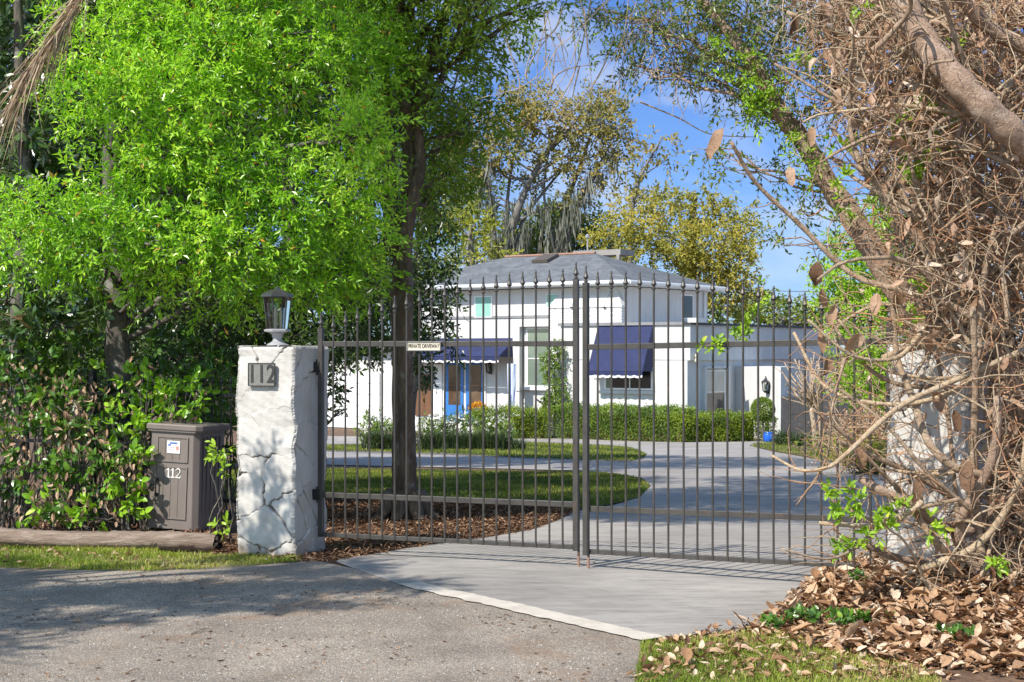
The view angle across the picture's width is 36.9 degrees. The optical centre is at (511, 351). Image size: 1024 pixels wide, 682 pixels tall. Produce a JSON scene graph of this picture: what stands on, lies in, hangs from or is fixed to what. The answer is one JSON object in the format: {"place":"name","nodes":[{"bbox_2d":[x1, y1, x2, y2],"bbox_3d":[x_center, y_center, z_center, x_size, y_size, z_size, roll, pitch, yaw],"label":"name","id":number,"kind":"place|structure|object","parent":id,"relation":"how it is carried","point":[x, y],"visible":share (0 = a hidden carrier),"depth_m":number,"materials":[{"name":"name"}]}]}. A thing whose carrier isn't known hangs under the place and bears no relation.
{"place":"outdoors","nodes":[
{"label":"outdoors","id":0,"kind":"place"},
{"bbox_2d":[0,0,92,174],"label":"palm frond","id":1,"kind":"object","parent":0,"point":[51,44],"visible":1,"depth_m":14.44,"materials":[{"name":"beige plant"}]},
{"bbox_2d":[0,544,300,570],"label":"verge","id":2,"kind":"structure","parent":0,"point":[162,559],"depth_m":12.73,"materials":[{"name":"plant"}]},
{"bbox_2d":[0,527,222,551],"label":"landscape timber","id":3,"kind":"object","parent":2,"relation":"on","point":[176,540],"visible":0.88,"depth_m":13.70,"materials":[{"name":"brown wood"}]},
{"bbox_2d":[0,544,303,570],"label":"verge litter","id":4,"kind":"object","parent":2,"relation":"on","point":[61,555],"visible":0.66,"depth_m":12.89,"materials":[{"name":"brown plant"}]},
{"bbox_2d":[0,561,640,681],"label":"road","id":5,"kind":"structure","parent":0,"point":[81,657],"depth_m":9.53,"materials":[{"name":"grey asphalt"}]},
{"bbox_2d":[190,628,210,634],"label":"twig","id":6,"kind":"object","parent":5,"relation":"on","point":[199,630],"visible":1,"depth_m":9.55,"materials":[{"name":"brown wood"}]},
{"bbox_2d":[224,466,649,509],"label":"lawn","id":7,"kind":"structure","parent":0,"point":[489,477],"depth_m":24.80,"materials":[{"name":"green plant"}]},
{"bbox_2d":[299,1,478,402],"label":"magnolia tree","id":8,"kind":"object","parent":7,"relation":"on","point":[442,272],"visible":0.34,"depth_m":26.91,"materials":[{"name":"green plant"}]},
{"bbox_2d":[0,353,1023,641],"bbox_3d":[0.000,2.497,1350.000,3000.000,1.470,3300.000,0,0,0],"label":"ground","id":9,"kind":"structure","parent":0,"point":[336,433],"depth_m":31.77,"materials":[{"name":"green plant"}]},
{"bbox_2d":[0,345,94,528],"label":"viburnum shrub","id":10,"kind":"object","parent":9,"relation":"on","point":[19,487],"visible":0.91,"depth_m":15.53,"materials":[{"name":"green plant"}]},
{"bbox_2d":[0,2,101,400],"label":"backdrop tree","id":11,"kind":"object","parent":9,"relation":"on","point":[2,306],"visible":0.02,"depth_m":28.98,"materials":[{"name":"green plant"}]},
{"bbox_2d":[0,0,135,521],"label":"magnolia tree","id":12,"kind":"object","parent":9,"relation":"on","point":[20,325],"visible":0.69,"depth_m":16.91,"materials":[{"name":"green plant"}]},
{"bbox_2d":[19,363,126,530],"bbox_3d":[-4.459,0.996,15.576,1.183,1.767,1.335,0,0,0],"label":"viburnum shrub","id":13,"kind":"object","parent":9,"relation":"on","point":[53,402],"visible":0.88,"depth_m":15.55,"materials":[{"name":"green plant"}]},
{"bbox_2d":[15,433,159,531],"bbox_3d":[-4.217,1.347,15.330,1.384,1.092,0.932,0,0,0],"label":"viburnum shrub","id":14,"kind":"object","parent":9,"relation":"on","point":[127,508],"visible":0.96,"depth_m":15.20,"materials":[{"name":"green plant"}]},
{"bbox_2d":[0,497,231,543],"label":"bed litter","id":15,"kind":"object","parent":9,"relation":"on","point":[132,526],"visible":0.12,"depth_m":15.66,"materials":[{"name":"plant"}]},
{"bbox_2d":[0,368,236,526],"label":"iron fence","id":16,"kind":"object","parent":9,"relation":"on","point":[92,375],"visible":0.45,"depth_m":16.52,"materials":[{"name":"black metal"}]},
{"bbox_2d":[0,294,237,517],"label":"viburnum shrub","id":17,"kind":"object","parent":9,"relation":"on","point":[79,340],"visible":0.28,"depth_m":16.79,"materials":[{"name":"green plant"}]},
{"bbox_2d":[0,0,253,468],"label":"backdrop tree","id":18,"kind":"object","parent":9,"relation":"on","point":[137,350],"depth_m":29.39,"materials":[{"name":"green plant"}]},
{"bbox_2d":[89,356,228,531],"bbox_3d":[-3.616,0.965,15.798,1.217,1.845,1.176,0,0,27],"label":"viburnum shrub","id":19,"kind":"object","parent":9,"relation":"on","point":[163,401],"visible":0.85,"depth_m":15.77,"materials":[{"name":"green plant"}]},
{"bbox_2d":[146,420,229,530],"bbox_3d":[-3.316,1.254,15.641,0.621,1.052,0.649,3,1,17],"label":"parcel box","id":20,"kind":"object","parent":9,"relation":"on","point":[182,493],"visible":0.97,"depth_m":15.39,"materials":[{"name":"plastic"}]},
{"bbox_2d":[153,465,187,519],"bbox_3d":[-3.431,1.412,15.366,0.365,0.525,0.051,3,1,17],"label":"door","id":21,"kind":"structure","parent":20,"relation":"in","point":[161,491],"depth_m":15.38,"materials":[{"name":"plastic"}]},
{"bbox_2d":[190,349,237,518],"bbox_3d":[-3.376,0.955,17.605,0.719,1.981,0.764,0,0,0],"label":"shrub","id":22,"kind":"object","parent":9,"relation":"on","point":[225,508],"visible":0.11,"depth_m":17.59,"materials":[{"name":"green plant"}]},
{"bbox_2d":[0,0,432,437],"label":"evergreen tree","id":23,"kind":"object","parent":9,"relation":"on","point":[298,335],"visible":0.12,"depth_m":20.32,"materials":[{"name":"green plant"}]},
{"bbox_2d":[203,438,236,543],"bbox_3d":[-2.699,1.320,14.253,0.367,1.028,0.482,0,0,0],"label":"viburnum shrub","id":24,"kind":"object","parent":9,"relation":"on","point":[219,523],"visible":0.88,"depth_m":14.32,"materials":[{"name":"green plant"}]},
{"bbox_2d":[0,0,442,524],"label":"oak tree","id":25,"kind":"object","parent":9,"relation":"on","point":[121,100],"visible":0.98,"depth_m":15.57,"materials":[{"name":"green plant"}]},
{"bbox_2d":[132,0,316,434],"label":"backdrop tree","id":26,"kind":"object","parent":9,"relation":"on","point":[219,188],"visible":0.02,"depth_m":30.09,"materials":[{"name":"green plant"}]},
{"bbox_2d":[236,345,328,558],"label":"stone pillar","id":27,"kind":"structure","parent":9,"relation":"on","point":[277,433],"depth_m":13.13,"materials":[{"name":"white stone"}]},
{"bbox_2d":[261,286,293,344],"bbox_3d":[-2.049,-0.307,13.414,0.271,0.525,0.277,0,0,0],"label":"pier lantern","id":28,"kind":"object","parent":27,"relation":"on","point":[284,311],"visible":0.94,"depth_m":13.38,"materials":[{"name":"grey metal"}]},
{"bbox_2d":[312,262,579,566],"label":"iron gate","id":29,"kind":"structure","parent":27,"relation":"attached to","point":[319,494],"depth_m":12.82,"materials":[{"name":"black metal"}]},
{"bbox_2d":[406,341,440,350],"bbox_3d":[-0.741,-0.045,12.917,0.315,0.079,0.020,0,0,22],"label":"driveway sign","id":30,"kind":"object","parent":29,"relation":"attached to","point":[425,346],"visible":1,"depth_m":12.91,"materials":[{"name":"beige metal"}]},
{"bbox_2d":[261,0,439,467],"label":"backdrop tree","id":31,"kind":"object","parent":9,"relation":"on","point":[415,383],"visible":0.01,"depth_m":30.74,"materials":[{"name":"green plant"}]},
{"bbox_2d":[309,190,428,424],"bbox_3d":[-2.352,-0.272,25.113,1.969,5.018,3.160,0,0,0],"label":"holly tree","id":32,"kind":"object","parent":9,"relation":"on","point":[377,337],"visible":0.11,"depth_m":24.75,"materials":[{"name":"green plant"}]},
{"bbox_2d":[209,498,572,561],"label":"mulch","id":33,"kind":"object","parent":9,"relation":"on","point":[344,548],"visible":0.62,"depth_m":16.20,"materials":[{"name":"wood chips"},{"name":"bark"}]},
{"bbox_2d":[294,0,607,521],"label":"oak tree","id":34,"kind":"object","parent":9,"relation":"on","point":[439,45],"visible":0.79,"depth_m":17.28,"materials":[{"name":"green plant"}]},
{"bbox_2d":[430,193,524,273],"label":"lime tree","id":35,"kind":"object","parent":9,"relation":"on","point":[470,241],"visible":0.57,"depth_m":71.72,"materials":[{"name":"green plant"}]},
{"bbox_2d":[468,401,487,410],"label":"flower pot","id":36,"kind":"object","parent":9,"relation":"on","point":[475,404],"visible":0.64,"depth_m":58.00,"materials":[{"name":"plant"}]},
{"bbox_2d":[468,401,558,438],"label":"clipped hedge","id":37,"kind":"object","parent":9,"relation":"on","point":[529,423],"visible":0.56,"depth_m":56.87,"materials":[{"name":"plant"}]},
{"bbox_2d":[425,143,637,261],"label":"evergreen tree","id":38,"kind":"object","parent":9,"relation":"on","point":[533,249],"visible":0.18,"depth_m":87.73,"materials":[{"name":"green plant"}]},
{"bbox_2d":[537,396,547,436],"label":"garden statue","id":39,"kind":"object","parent":9,"relation":"on","point":[542,408],"visible":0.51,"depth_m":57.84,"materials":[{"name":"metal"}]},
{"bbox_2d":[437,71,648,261],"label":"moss oak","id":40,"kind":"object","parent":9,"relation":"on","point":[561,241],"visible":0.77,"depth_m":81.63,"materials":[{"name":"green plant"}]},
{"bbox_2d":[537,338,570,434],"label":"climbing vine","id":41,"kind":"object","parent":9,"relation":"on","point":[557,393],"visible":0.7,"depth_m":57.67,"materials":[{"name":"green plant"}]},
{"bbox_2d":[327,234,835,439],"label":"white house","id":42,"kind":"structure","parent":9,"relation":"on","point":[603,263],"depth_m":59.23,"materials":[{"name":"paint"}]},
{"bbox_2d":[327,372,379,427],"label":"garage door","id":43,"kind":"structure","parent":42,"relation":"in","point":[363,400],"depth_m":64.25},
{"bbox_2d":[446,362,463,421],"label":"door","id":44,"kind":"structure","parent":42,"relation":"in","point":[450,368],"depth_m":61.46,"materials":[{"name":"blue paint"}]},
{"bbox_2d":[466,362,481,421],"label":"door","id":45,"kind":"structure","parent":42,"relation":"in","point":[476,368],"depth_m":60.86,"materials":[{"name":"blue paint"}]},
{"bbox_2d":[474,296,492,317],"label":"window","id":46,"kind":"structure","parent":42,"relation":"in","point":[488,300],"depth_m":60.59,"materials":[{"name":"teal glass"}]},
{"bbox_2d":[521,327,547,389],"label":"window","id":47,"kind":"structure","parent":42,"relation":"in","point":[542,332],"depth_m":59.22,"materials":[{"name":"white glass"}]},
{"bbox_2d":[546,294,558,306],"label":"window","id":48,"kind":"structure","parent":42,"relation":"in","point":[552,296],"depth_m":58.77,"materials":[{"name":"teal glass"}]},
{"bbox_2d":[606,377,609,387],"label":"window","id":49,"kind":"structure","parent":42,"relation":"in","point":[607,379],"depth_m":56.77,"materials":[{"name":"grey glass"}]},
{"bbox_2d":[604,367,652,389],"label":"window","id":50,"kind":"structure","parent":42,"relation":"in","point":[647,376],"depth_m":56.15,"materials":[{"name":"black glass"}]},
{"bbox_2d":[681,294,692,318],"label":"side window","id":51,"kind":"structure","parent":42,"relation":"in","point":[688,299],"depth_m":60.95,"materials":[{"name":"grey glass"}]},
{"bbox_2d":[707,370,725,411],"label":"window","id":52,"kind":"structure","parent":42,"relation":"in","point":[719,375],"depth_m":56.77,"materials":[{"name":"grey glass"}]},
{"bbox_2d":[553,400,698,441],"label":"clipped hedge","id":53,"kind":"object","parent":9,"relation":"on","point":[632,425],"visible":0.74,"depth_m":55.43,"materials":[{"name":"plant"}]},
{"bbox_2d":[601,124,689,262],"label":"oak tree","id":54,"kind":"object","parent":9,"relation":"on","point":[640,178],"visible":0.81,"depth_m":79.91,"materials":[{"name":"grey plant"}]},
{"bbox_2d":[577,179,772,323],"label":"oak tree","id":55,"kind":"object","parent":9,"relation":"on","point":[693,229],"visible":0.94,"depth_m":73.15,"materials":[{"name":"yellow plant"}]},
{"bbox_2d":[662,408,761,441],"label":"clipped hedge","id":56,"kind":"object","parent":9,"relation":"on","point":[705,430],"visible":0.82,"depth_m":54.42,"materials":[{"name":"plant"}]},
{"bbox_2d":[759,417,778,439],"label":"potted plant","id":57,"kind":"object","parent":9,"relation":"on","point":[767,426],"visible":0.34,"depth_m":55.20,"materials":[{"name":"plant"}]},
{"bbox_2d":[565,0,1020,454],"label":"oak tree","id":58,"kind":"object","parent":9,"relation":"on","point":[755,70],"visible":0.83,"depth_m":12.97,"materials":[{"name":"green plant"}]},
{"bbox_2d":[478,0,838,136],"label":"hanging vine","id":59,"kind":"object","parent":58,"relation":"hanging from","point":[587,39],"visible":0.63,"depth_m":13.54,"materials":[{"name":"green plant"}]},
{"bbox_2d":[701,264,900,336],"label":"tree row","id":60,"kind":"object","parent":9,"relation":"on","point":[783,319],"visible":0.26,"depth_m":102.95,"materials":[{"name":"green plant"}]},
{"bbox_2d":[781,395,860,436],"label":"block wall","id":61,"kind":"structure","parent":9,"relation":"on","point":[797,409],"depth_m":56.18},
{"bbox_2d":[625,558,1023,681],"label":"leaf bed","id":62,"kind":"object","parent":9,"relation":"on","point":[969,675],"visible":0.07,"depth_m":8.39,"materials":[{"name":"brown plant"}]},
{"bbox_2d":[759,612,785,627],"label":"weed","id":63,"kind":"object","parent":62,"relation":"on","point":[770,618],"visible":0.94,"depth_m":9.56,"materials":[{"name":"green plant"}]},
{"bbox_2d":[783,603,829,622],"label":"weed","id":64,"kind":"object","parent":62,"relation":"on","point":[791,612],"visible":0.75,"depth_m":9.70,"materials":[{"name":"green plant"}]},
{"bbox_2d":[807,606,895,627],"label":"weed","id":65,"kind":"object","parent":62,"relation":"on","point":[842,615],"visible":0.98,"depth_m":9.53,"materials":[{"name":"green plant"}]},
{"bbox_2d":[733,541,1023,679],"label":"leaf litter","id":66,"kind":"object","parent":62,"relation":"on","point":[927,652],"visible":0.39,"depth_m":9.46,"materials":[{"name":"brown plant"}]},
{"bbox_2d":[848,567,866,580],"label":"weed","id":67,"kind":"object","parent":66,"relation":"on","point":[857,571],"visible":0.82,"depth_m":10.60,"materials":[{"name":"green plant"}]},
{"bbox_2d":[934,622,974,638],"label":"weed","id":68,"kind":"object","parent":66,"relation":"on","point":[954,629],"visible":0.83,"depth_m":8.93,"materials":[{"name":"green plant"}]},
{"bbox_2d":[793,403,885,465],"bbox_3d":[7.606,1.764,33.096,3.380,1.478,2.235,0,0,0],"label":"dry shrub","id":69,"kind":"object","parent":9,"relation":"on","point":[880,427],"visible":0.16,"depth_m":32.84,"materials":[{"name":"brown plant"}]},
{"bbox_2d":[706,0,1023,612],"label":"dead vine","id":70,"kind":"object","parent":9,"relation":"on","point":[959,100],"visible":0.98,"depth_m":10.06,"materials":[{"name":"brown plant"}]},
{"bbox_2d":[886,344,989,574],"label":"stone pillar","id":71,"kind":"structure","parent":9,"relation":"on","point":[932,418],"depth_m":10.75,"materials":[{"name":"white stone"}]},
{"bbox_2d":[582,265,891,567],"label":"iron gate","id":72,"kind":"structure","parent":71,"relation":"attached to","point":[587,508],"depth_m":11.91,"materials":[{"name":"black metal"}]},
{"bbox_2d":[695,274,771,354],"bbox_3d":[1.706,-0.283,11.832,0.648,0.630,0.227,0,0,-10],"label":"vine sprig","id":73,"kind":"object","parent":72,"relation":"attached to","point":[737,330],"visible":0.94,"depth_m":11.82,"materials":[{"name":"green plant"}]},
{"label":"lawn","id":74,"kind":"structure","parent":9,"relation":"on","visible":0},
{"bbox_2d":[352,407,392,445],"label":"flowering shrub","id":75,"kind":"object","parent":74,"relation":"on","point":[376,423],"visible":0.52,"depth_m":48.18,"materials":[{"name":"white plant"}]},
{"bbox_2d":[355,429,392,449],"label":"ornamental grass","id":76,"kind":"object","parent":74,"relation":"on","point":[375,443],"depth_m":44.27,"materials":[{"name":"green plant"}]},
{"bbox_2d":[375,428,392,449],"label":"ornamental grass","id":77,"kind":"object","parent":74,"relation":"on","point":[388,445],"depth_m":44.25,"materials":[{"name":"green plant"}]},
{"bbox_2d":[224,441,646,460],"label":"lawn","id":78,"kind":"structure","parent":74,"relation":"on","point":[604,451],"depth_m":42.32,"materials":[{"name":"green plant"}]},
{"bbox_2d":[416,427,454,449],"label":"ornamental grass","id":79,"kind":"object","parent":74,"relation":"on","point":[425,442],"depth_m":44.27,"materials":[{"name":"green plant"}]},
{"bbox_2d":[416,407,455,438],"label":"flowering shrub","id":80,"kind":"object","parent":74,"relation":"on","point":[427,421],"visible":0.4,"depth_m":48.26,"materials":[{"name":"white plant"}]},
{"bbox_2d":[433,427,467,449],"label":"ornamental grass","id":81,"kind":"object","parent":74,"relation":"on","point":[450,443],"depth_m":44.26,"materials":[{"name":"green plant"}]},
{"bbox_2d":[438,409,487,436],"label":"flowering shrub","id":82,"kind":"object","parent":74,"relation":"on","point":[462,420],"visible":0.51,"depth_m":48.19,"materials":[{"name":"white plant"}]},
{"bbox_2d":[446,426,491,449],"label":"ornamental grass","id":83,"kind":"object","parent":74,"relation":"on","point":[463,442],"depth_m":44.23,"materials":[{"name":"green plant"}]},
{"bbox_2d":[465,426,507,449],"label":"ornamental grass","id":84,"kind":"object","parent":74,"relation":"on","point":[478,444],"depth_m":44.24,"materials":[{"name":"green plant"}]},
{"bbox_2d":[476,415,521,441],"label":"flowering shrub","id":85,"kind":"object","parent":74,"relation":"on","point":[492,425],"visible":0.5,"depth_m":48.18,"materials":[{"name":"green plant"}]},
{"bbox_2d":[481,429,520,449],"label":"ornamental grass","id":86,"kind":"object","parent":74,"relation":"on","point":[502,439],"depth_m":44.29,"materials":[{"name":"green plant"}]},
{"bbox_2d":[505,438,527,449],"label":"ornamental grass","id":87,"kind":"object","parent":74,"relation":"on","point":[517,444],"depth_m":44.27,"materials":[{"name":"green plant"}]},
{"bbox_2d":[0,0,1023,352],"label":"sky","id":88,"kind":"structure","parent":0,"point":[781,266],"materials":[{"name":"blue"}]},
{"bbox_2d":[326,436,885,635],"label":"driveway","id":89,"kind":"structure","parent":0,"point":[665,596],"depth_m":13.47,"materials":[{"name":"grey concrete"}]},
{"bbox_2d":[400,582,664,639],"bbox_3d":[0.039,1.741,10.448,0.242,0.001,2.776,0,0,-37],"label":"concrete edging","id":90,"kind":"object","parent":89,"relation":"on","point":[562,617],"visible":0.99,"depth_m":10.29,"materials":[{"name":"grey concrete"}]},
{"bbox_2d":[750,397,775,440],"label":"topiary ball","id":91,"kind":"object","parent":89,"relation":"on","point":[764,416],"visible":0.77,"depth_m":53.78,"materials":[{"name":"green plant"}]},
{"bbox_2d":[763,432,771,441],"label":"glazed pot","id":92,"kind":"object","parent":89,"relation":"on","point":[767,437],"visible":0.66,"depth_m":53.87,"materials":[{"name":"blue ceramic"}]},
{"bbox_2d":[627,627,945,681],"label":"lawn","id":93,"kind":"structure","parent":0,"point":[704,678],"depth_m":8.47,"materials":[{"name":"green plant"}]},
{"bbox_2d":[681,647,692,660],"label":"fallen leaf","id":94,"kind":"object","parent":93,"relation":"on","point":[687,653],"visible":1,"depth_m":8.50,"materials":[{"name":"brown plant"}]},
{"bbox_2d":[707,647,726,654],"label":"fallen leaf","id":95,"kind":"object","parent":93,"relation":"on","point":[715,649],"visible":0.91,"depth_m":8.80,"materials":[{"name":"beige plant"}]},
{"bbox_2d":[733,643,753,651],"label":"fallen leaf","id":96,"kind":"object","parent":93,"relation":"on","point":[745,646],"visible":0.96,"depth_m":8.91,"materials":[{"name":"beige plant"}]},
{"bbox_2d":[770,655,792,663],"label":"fallen leaf","id":97,"kind":"object","parent":93,"relation":"on","point":[780,657],"visible":1,"depth_m":8.58,"materials":[{"name":"brown plant"}]},
{"bbox_2d":[842,665,862,673],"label":"fallen leaf","id":98,"kind":"object","parent":93,"relation":"on","point":[850,667],"visible":0.87,"depth_m":8.31,"materials":[{"name":"beige plant"}]},
{"bbox_2d":[751,441,1010,477],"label":"lawn","id":99,"kind":"structure","parent":0,"point":[767,444],"depth_m":44.95,"materials":[{"name":"green plant"}]},
{"bbox_2d":[770,429,796,444],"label":"ornamental grass","id":100,"kind":"object","parent":99,"relation":"on","point":[779,441],"depth_m":49.88,"materials":[{"name":"green plant"}]},
{"bbox_2d":[775,352,835,446],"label":"crape myrtle","id":101,"kind":"object","parent":99,"relation":"on","point":[812,394],"visible":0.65,"depth_m":46.93,"materials":[{"name":"brown plant"}]},
{"bbox_2d":[793,428,818,446],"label":"ornamental grass","id":102,"kind":"object","parent":99,"relation":"on","point":[800,439],"depth_m":47.94,"materials":[{"name":"green plant"}]},
{"bbox_2d":[765,429,848,453],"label":"shrub","id":103,"kind":"object","parent":99,"relation":"on","point":[801,442],"visible":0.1,"depth_m":41.00,"materials":[{"name":"green plant"}]},
{"bbox_2d":[806,429,885,474],"bbox_3d":[7.074,1.928,29.083,2.989,1.080,2.077,0,0,0],"label":"shrub","id":104,"kind":"object","parent":99,"relation":"on","point":[877,445],"visible":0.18,"depth_m":28.89,"materials":[{"name":"green plant"}]},
{"bbox_2d":[798,183,959,416],"bbox_3d":[8.904,-0.756,36.403,4.418,6.978,4.268,0,0,0],"label":"laurel tree","id":105,"kind":"object","parent":99,"relation":"on","point":[868,292],"visible":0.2,"depth_m":35.69,"materials":[{"name":"green plant"}]}
]}

